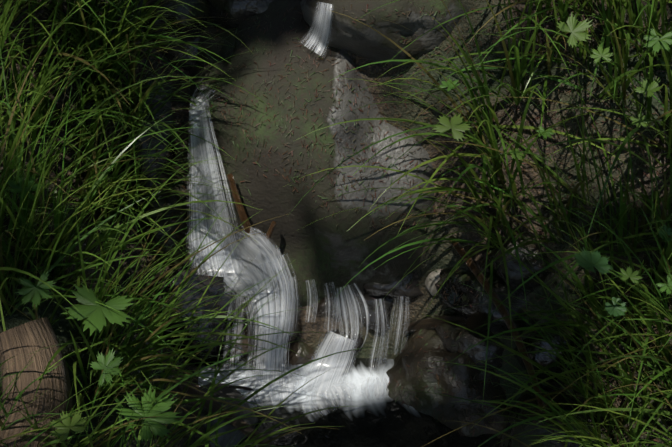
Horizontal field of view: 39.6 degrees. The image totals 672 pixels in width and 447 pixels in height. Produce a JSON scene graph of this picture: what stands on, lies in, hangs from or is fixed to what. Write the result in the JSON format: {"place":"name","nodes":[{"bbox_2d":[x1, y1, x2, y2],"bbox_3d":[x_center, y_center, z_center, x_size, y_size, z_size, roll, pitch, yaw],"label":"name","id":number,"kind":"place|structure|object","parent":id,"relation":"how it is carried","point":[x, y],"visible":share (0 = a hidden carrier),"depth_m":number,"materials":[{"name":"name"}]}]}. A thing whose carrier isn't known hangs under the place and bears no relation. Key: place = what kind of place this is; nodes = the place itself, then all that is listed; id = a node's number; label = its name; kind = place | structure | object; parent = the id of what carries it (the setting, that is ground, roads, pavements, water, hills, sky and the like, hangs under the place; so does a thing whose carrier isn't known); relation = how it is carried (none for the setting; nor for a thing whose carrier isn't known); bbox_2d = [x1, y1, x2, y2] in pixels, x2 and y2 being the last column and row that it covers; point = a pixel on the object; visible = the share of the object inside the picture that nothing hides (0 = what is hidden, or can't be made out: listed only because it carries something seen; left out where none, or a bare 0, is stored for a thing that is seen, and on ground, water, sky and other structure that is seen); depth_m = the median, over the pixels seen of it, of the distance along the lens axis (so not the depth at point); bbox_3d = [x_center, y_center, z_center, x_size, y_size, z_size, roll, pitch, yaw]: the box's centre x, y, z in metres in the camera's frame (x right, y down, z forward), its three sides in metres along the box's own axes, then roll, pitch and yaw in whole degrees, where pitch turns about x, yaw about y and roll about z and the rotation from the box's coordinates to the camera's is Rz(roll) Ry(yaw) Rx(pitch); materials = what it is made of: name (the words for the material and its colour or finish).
{"place":"outdoors","nodes":[
{"label":"outdoors","id":0,"kind":"place"},
{"bbox_2d":[219,31,235,242],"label":"rock","id":1,"kind":"object","parent":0,"point":[231,38],"depth_m":2.03,"materials":[{"name":"grey stone"}]},
{"bbox_2d":[0,0,671,446],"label":"ground","id":2,"kind":"structure","parent":0,"point":[426,304],"depth_m":1.84,"materials":[{"name":"soil"}]},
{"bbox_2d":[0,317,71,446],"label":"log","id":3,"kind":"object","parent":2,"relation":"on","point":[26,339],"visible":0.79,"depth_m":1.40,"materials":[{"name":"brown wood"}]},
{"bbox_2d":[123,72,175,213],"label":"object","id":4,"kind":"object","parent":2,"relation":"on","point":[171,155],"depth_m":2.06,"materials":[{"name":"grey stone"}]},
{"bbox_2d":[140,192,195,269],"bbox_3d":[-0.378,0.020,2.149,0.145,0.194,0.154,1,35,1],"label":"rock","id":5,"kind":"object","parent":4,"relation":"on","point":[173,200],"visible":0.38,"depth_m":2.09,"materials":[{"name":"grey stone"}]},
{"bbox_2d":[142,0,209,70],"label":"rock","id":6,"kind":"object","parent":2,"relation":"on","point":[201,10],"visible":0.12,"depth_m":2.06,"materials":[{"name":"grey stone"}]},
{"bbox_2d":[155,259,238,362],"bbox_3d":[-0.304,0.209,2.101,0.204,0.273,0.197,1,35,1],"label":"dark rock","id":7,"kind":"object","parent":2,"relation":"on","point":[219,305],"visible":0.46,"depth_m":2.03,"materials":[{"name":"grey stone"}]},
{"bbox_2d":[189,99,244,273],"bbox_3d":[-0.288,-0.068,2.000,0.097,0.342,0.245,-15,38,-21],"label":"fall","id":8,"kind":"object","parent":7,"relation":"on","point":[201,134],"visible":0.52,"depth_m":1.99,"materials":[{"name":"white liquid"}]},
{"bbox_2d":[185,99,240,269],"bbox_3d":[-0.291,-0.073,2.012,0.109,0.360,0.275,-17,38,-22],"label":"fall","id":9,"kind":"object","parent":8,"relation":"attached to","point":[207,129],"visible":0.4,"depth_m":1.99,"materials":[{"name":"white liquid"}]},
{"bbox_2d":[188,123,235,277],"bbox_3d":[-0.294,-0.040,1.991,0.092,0.294,0.199,-17,38,-22],"label":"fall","id":10,"kind":"object","parent":9,"relation":"attached to","point":[202,207],"visible":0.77,"depth_m":2.02,"materials":[{"name":"white liquid"}]},
{"bbox_2d":[211,228,282,302],"bbox_3d":[-0.214,0.083,1.992,0.208,0.198,0.087,18,39,24],"label":"foam landing","id":11,"kind":"object","parent":7,"relation":"on","point":[251,250],"visible":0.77,"depth_m":1.99,"materials":[{"name":"white liquid"}]},
{"bbox_2d":[198,383,257,446],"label":"granite rock","id":12,"kind":"object","parent":2,"relation":"on","point":[228,393],"visible":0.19,"depth_m":1.91,"materials":[{"name":"grey stone"}]},
{"bbox_2d":[206,0,272,28],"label":"rock","id":13,"kind":"object","parent":2,"relation":"on","point":[239,12],"visible":0.29,"depth_m":2.02,"materials":[{"name":"grey stone"}]},
{"bbox_2d":[236,289,301,358],"bbox_3d":[-0.154,0.228,2.125,0.173,0.228,0.144,28,43,33],"label":"hump rock","id":14,"kind":"object","parent":2,"relation":"on","point":[247,331],"visible":0.04,"depth_m":2.06,"materials":[{"name":"grey stone"}]},
{"bbox_2d":[284,341,317,364],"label":"rock","id":15,"kind":"object","parent":2,"relation":"on","point":[303,349],"visible":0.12,"depth_m":2.09,"materials":[{"name":"stone"}]},
{"bbox_2d":[189,0,434,306],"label":"water surface","id":16,"kind":"object","parent":2,"relation":"on","point":[321,252],"visible":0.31,"depth_m":1.93,"materials":[{"name":"liquid"}]},
{"bbox_2d":[189,81,216,119],"bbox_3d":[-0.288,-0.259,2.008,0.050,0.104,0.128,-18,39,-24],"label":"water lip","id":17,"kind":"object","parent":16,"relation":"on","point":[198,96],"visible":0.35,"depth_m":2.02,"materials":[{"name":"grey liquid"}]},
{"bbox_2d":[227,173,264,259],"bbox_3d":[-0.191,-0.008,1.947,0.084,0.197,0.037,15,38,21],"label":"stick","id":18,"kind":"object","parent":16,"relation":"on","point":[241,210],"visible":0.77,"depth_m":1.92,"materials":[{"name":"brown wood"}]},
{"bbox_2d":[300,3,333,55],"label":"waterfall","id":19,"kind":"structure","parent":16,"relation":"on","point":[318,28],"depth_m":1.86,"materials":[{"name":"white liquid"}]},
{"bbox_2d":[300,0,469,65],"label":"rock","id":20,"kind":"object","parent":16,"relation":"on","point":[357,38],"visible":0.58,"depth_m":1.82,"materials":[{"name":"grey stone"}]},
{"bbox_2d":[0,0,671,446],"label":"grass","id":21,"kind":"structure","parent":2,"relation":"on","point":[96,182],"depth_m":1.67,"materials":[{"name":"green plant"}]},
{"bbox_2d":[3,13,671,446],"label":"broad leaves","id":22,"kind":"object","parent":2,"relation":"on","point":[93,311],"visible":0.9,"depth_m":1.42,"materials":[{"name":"green plant"}]},
{"bbox_2d":[193,356,498,446],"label":"water pool","id":23,"kind":"structure","parent":2,"relation":"on","point":[384,420],"depth_m":1.96,"materials":[{"name":"white liquid"}]},
{"bbox_2d":[171,376,275,445],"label":"stick","id":24,"kind":"object","parent":23,"relation":"on","point":[216,406],"visible":0.54,"depth_m":1.87,"materials":[{"name":"brown wood"}]},
{"bbox_2d":[224,385,252,390],"bbox_3d":[-0.173,0.365,1.995,0.124,0.062,0.043,7,36,10],"label":"dark twig","id":25,"kind":"object","parent":23,"relation":"on","point":[237,387],"visible":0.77,"depth_m":2.00,"materials":[{"name":"brown wood"}]},
{"bbox_2d":[237,370,303,407],"bbox_3d":[-0.143,0.354,2.022,0.166,0.001,0.099,-12,37,-17],"label":"water splash","id":26,"kind":"object","parent":23,"relation":"on","point":[267,392],"visible":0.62,"depth_m":2.02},
{"bbox_2d":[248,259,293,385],"bbox_3d":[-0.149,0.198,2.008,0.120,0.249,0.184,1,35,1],"label":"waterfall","id":27,"kind":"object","parent":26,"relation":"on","point":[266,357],"visible":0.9,"depth_m":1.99,"materials":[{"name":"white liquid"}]},
{"bbox_2d":[244,256,297,383],"bbox_3d":[-0.155,0.190,2.038,0.148,0.262,0.194,1,35,1],"label":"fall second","id":28,"kind":"object","parent":23,"relation":"on","point":[284,315],"visible":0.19,"depth_m":2.02,"materials":[{"name":"white liquid"}]},
{"bbox_2d":[223,292,249,384],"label":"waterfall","id":29,"kind":"structure","parent":28,"relation":"attached to","point":[233,348],"depth_m":2.05,"materials":[{"name":"white liquid"}]},
{"bbox_2d":[264,221,275,240],"bbox_3d":[-0.154,0.047,1.977,0.062,0.132,0.020,14,37,19],"label":"stick","id":30,"kind":"object","parent":28,"relation":"on","point":[270,230],"visible":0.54,"depth_m":1.94,"materials":[{"name":"brown wood"}]},
{"bbox_2d":[283,277,301,335],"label":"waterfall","id":31,"kind":"structure","parent":28,"relation":"attached to","point":[293,290],"depth_m":2.03,"materials":[{"name":"white liquid"}]},
{"bbox_2d":[305,280,317,321],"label":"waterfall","id":32,"kind":"structure","parent":31,"relation":"attached to","point":[311,300],"depth_m":2.04,"materials":[{"name":"white liquid"}]},
{"bbox_2d":[231,258,370,408],"bbox_3d":[-0.131,0.231,1.993,0.423,0.288,0.235,13,37,18],"label":"water spray","id":33,"kind":"object","parent":23,"relation":"on","point":[289,382],"visible":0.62,"depth_m":1.99,"materials":[{"name":"white liquid"}]},
{"bbox_2d":[323,283,338,331],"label":"waterfall","id":34,"kind":"structure","parent":33,"relation":"attached to","point":[331,307],"depth_m":2.04,"materials":[{"name":"white liquid"}]},
{"bbox_2d":[301,331,356,398],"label":"waterfall","id":35,"kind":"object","parent":23,"relation":"on","point":[330,364],"visible":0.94,"depth_m":2.05,"materials":[{"name":"white liquid"}]},
{"bbox_2d":[303,382,355,419],"bbox_3d":[-0.016,0.372,1.996,0.146,0.001,0.079,-21,40,-27],"label":"water splash","id":36,"kind":"object","parent":23,"relation":"on","point":[335,389],"visible":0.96,"depth_m":1.99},
{"bbox_2d":[319,329,363,356],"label":"rock","id":37,"kind":"object","parent":23,"relation":"on","point":[360,341],"visible":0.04,"depth_m":2.09,"materials":[{"name":"grey stone"}]},
{"bbox_2d":[310,292,346,318],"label":"rock","id":38,"kind":"object","parent":37,"relation":"on","point":[321,308],"visible":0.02,"depth_m":2.07,"materials":[{"name":"grey stone"}]},
{"bbox_2d":[360,378,388,399],"bbox_3d":[0.086,0.359,2.015,0.086,0.001,0.078,1,35,1],"label":"water splash","id":39,"kind":"object","parent":23,"relation":"on","point":[376,389],"visible":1,"depth_m":2.02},
{"bbox_2d":[369,298,392,383],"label":"waterfall","id":40,"kind":"structure","parent":23,"relation":"on","point":[381,310],"depth_m":2.04,"materials":[{"name":"white liquid"}]},
{"bbox_2d":[335,283,369,350],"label":"waterfall","id":41,"kind":"structure","parent":2,"relation":"on","point":[351,310],"depth_m":2.04,"materials":[{"name":"white liquid"}]},
{"bbox_2d":[348,293,393,331],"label":"rock","id":42,"kind":"object","parent":2,"relation":"on","point":[370,305],"visible":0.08,"depth_m":2.05,"materials":[{"name":"grey stone"}]},
{"bbox_2d":[363,272,422,299],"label":"rock","id":43,"kind":"object","parent":42,"relation":"on","point":[398,290],"visible":0.27,"depth_m":2.01,"materials":[{"name":"grey stone"}]},
{"bbox_2d":[131,4,671,446],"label":"needle litter","id":44,"kind":"object","parent":2,"relation":"on","point":[510,141],"visible":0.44,"depth_m":1.88,"materials":[{"name":"plant"}]},
{"bbox_2d":[425,269,440,295],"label":"pale rock","id":45,"kind":"object","parent":2,"relation":"on","point":[430,287],"visible":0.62,"depth_m":1.98,"materials":[{"name":"beige stone"}]},
{"bbox_2d":[386,329,510,436],"bbox_3d":[0.263,0.372,2.058,0.339,0.299,0.316,1,35,1],"label":"mossy rock","id":46,"kind":"object","parent":2,"relation":"on","point":[407,381],"visible":0.48,"depth_m":1.95,"materials":[{"name":"grey stone"}]},
{"bbox_2d":[384,296,408,354],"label":"waterfall","id":47,"kind":"structure","parent":46,"relation":"on","point":[399,325],"depth_m":2.04,"materials":[{"name":"white liquid"}]},
{"bbox_2d":[402,316,466,332],"bbox_3d":[0.216,0.214,2.018,0.148,0.091,0.034,14,37,19],"label":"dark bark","id":48,"kind":"object","parent":46,"relation":"on","point":[428,323],"visible":0.85,"depth_m":2.02,"materials":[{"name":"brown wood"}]},
{"bbox_2d":[434,314,503,369],"bbox_3d":[0.316,0.237,2.004,0.183,0.118,0.175,-25,42,-31],"label":"rock","id":49,"kind":"object","parent":46,"relation":"on","point":[478,350],"visible":0.33,"depth_m":1.95,"materials":[{"name":"grey stone"}]},
{"bbox_2d":[435,268,529,332],"bbox_3d":[0.357,0.162,1.953,0.304,0.129,0.179,22,41,28],"label":"rock","id":50,"kind":"object","parent":49,"relation":"on","point":[474,299],"visible":0.44,"depth_m":1.92,"materials":[{"name":"grey stone"}]},
{"bbox_2d":[485,233,550,295],"bbox_3d":[0.394,0.073,1.913,0.183,0.151,0.167,1,35,1],"label":"rock","id":51,"kind":"object","parent":50,"relation":"on","point":[515,279],"visible":0.38,"depth_m":1.84,"materials":[{"name":"grey stone"}]},
{"bbox_2d":[514,321,583,390],"bbox_3d":[0.450,0.259,1.908,0.170,0.168,0.145,1,35,1],"label":"rock","id":52,"kind":"object","parent":2,"relation":"on","point":[546,359],"visible":0.35,"depth_m":1.84,"materials":[{"name":"grey stone"}]},
{"bbox_2d":[498,389,601,446],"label":"rock","id":53,"kind":"object","parent":2,"relation":"on","point":[510,442],"visible":0.29,"depth_m":1.80,"materials":[{"name":"grey stone"}]},
{"bbox_2d":[448,235,545,410],"bbox_3d":[0.326,0.191,1.865,0.032,0.210,0.340,-18,39,-24],"label":"stick","id":54,"kind":"object","parent":53,"relation":"on","point":[476,272],"visible":0.79,"depth_m":1.83,"materials":[{"name":"brown wood"}]}
]}

